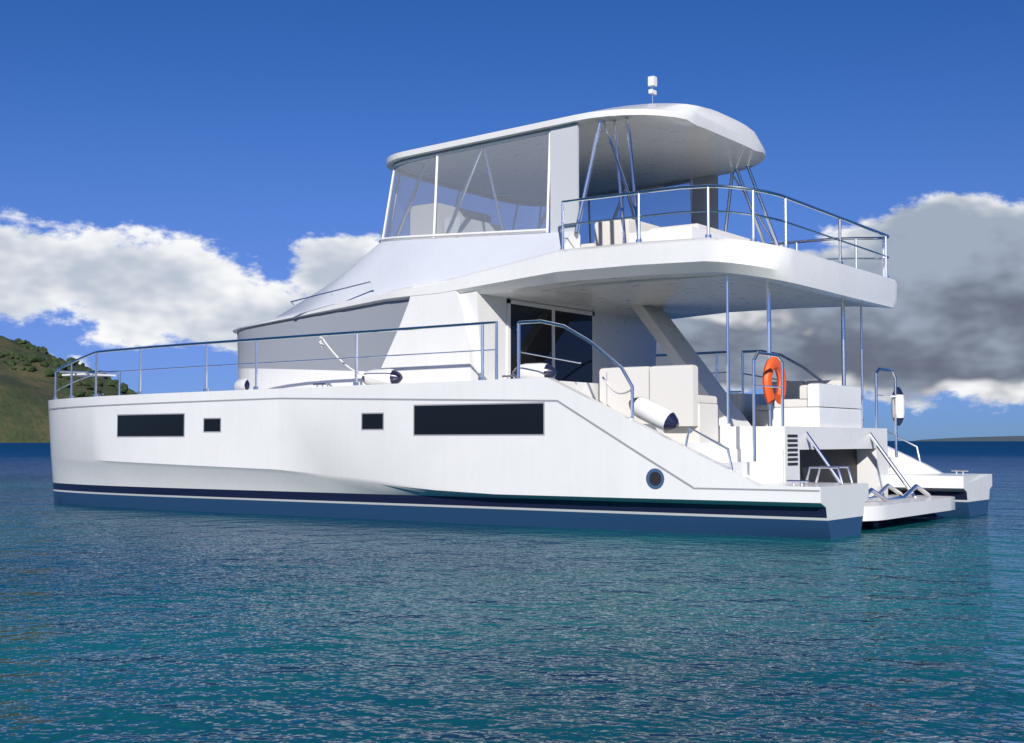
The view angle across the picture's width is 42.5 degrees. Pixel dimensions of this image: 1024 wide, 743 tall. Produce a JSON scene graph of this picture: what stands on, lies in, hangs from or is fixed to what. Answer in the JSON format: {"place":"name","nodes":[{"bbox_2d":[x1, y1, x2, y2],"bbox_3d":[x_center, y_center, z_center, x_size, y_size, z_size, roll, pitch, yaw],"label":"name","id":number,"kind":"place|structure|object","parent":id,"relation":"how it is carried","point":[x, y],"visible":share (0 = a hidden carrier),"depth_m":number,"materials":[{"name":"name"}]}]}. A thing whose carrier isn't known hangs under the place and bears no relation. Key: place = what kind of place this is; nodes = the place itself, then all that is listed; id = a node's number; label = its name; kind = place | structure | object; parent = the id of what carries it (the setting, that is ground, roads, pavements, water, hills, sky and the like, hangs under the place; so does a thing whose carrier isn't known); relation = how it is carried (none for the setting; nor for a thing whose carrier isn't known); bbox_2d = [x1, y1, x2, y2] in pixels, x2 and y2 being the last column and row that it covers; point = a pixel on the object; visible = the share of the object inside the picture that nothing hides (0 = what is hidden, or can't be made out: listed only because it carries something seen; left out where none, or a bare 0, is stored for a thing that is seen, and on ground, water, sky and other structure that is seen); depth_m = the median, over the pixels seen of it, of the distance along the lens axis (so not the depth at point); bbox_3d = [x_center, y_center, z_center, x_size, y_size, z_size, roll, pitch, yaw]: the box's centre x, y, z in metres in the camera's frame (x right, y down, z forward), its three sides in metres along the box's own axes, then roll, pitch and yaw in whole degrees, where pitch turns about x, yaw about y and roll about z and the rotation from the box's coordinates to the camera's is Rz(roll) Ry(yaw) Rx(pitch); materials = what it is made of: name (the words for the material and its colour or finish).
{"place":"outdoors","nodes":[
{"label":"outdoors","id":0,"kind":"place"},
{"bbox_2d":[0,336,129,442],"bbox_3d":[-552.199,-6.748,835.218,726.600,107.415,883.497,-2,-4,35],"label":"hill terrain","id":1,"kind":"structure","parent":0,"point":[25,396],"depth_m":771.22,"materials":[{"name":"green plant"}]},
{"bbox_2d":[0,338,136,396],"bbox_3d":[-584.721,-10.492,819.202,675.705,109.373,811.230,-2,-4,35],"label":"hill scrub","id":2,"kind":"object","parent":1,"relation":"on","point":[44,361],"visible":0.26,"depth_m":854.25,"materials":[{"name":"green plant"}]},
{"bbox_2d":[0,441,1023,742],"bbox_3d":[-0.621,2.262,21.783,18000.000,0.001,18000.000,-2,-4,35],"label":"water","id":3,"kind":"structure","parent":0,"point":[134,625],"depth_m":7.88,"materials":[{"name":"blue liquid"}]},
{"bbox_2d":[48,76,991,538],"bbox_3d":[-0.700,-0.586,21.988,14.993,7.410,7.208,-2,-4,35],"label":"catamaran","id":4,"kind":"object","parent":3,"relation":"on","point":[448,364],"visible":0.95,"depth_m":18.81,"materials":[{"name":"white plastic"}]},
{"bbox_2d":[0,0,1023,440],"label":"sky","id":5,"kind":"structure","parent":0,"point":[172,171],"materials":[{"name":"blue"}]},
{"bbox_2d":[916,436,1023,440],"bbox_3d":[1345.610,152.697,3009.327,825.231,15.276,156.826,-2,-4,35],"label":"island terrain","id":6,"kind":"structure","parent":0,"point":[1007,438],"depth_m":3112.08,"materials":[{"name":"blue"}]}
]}

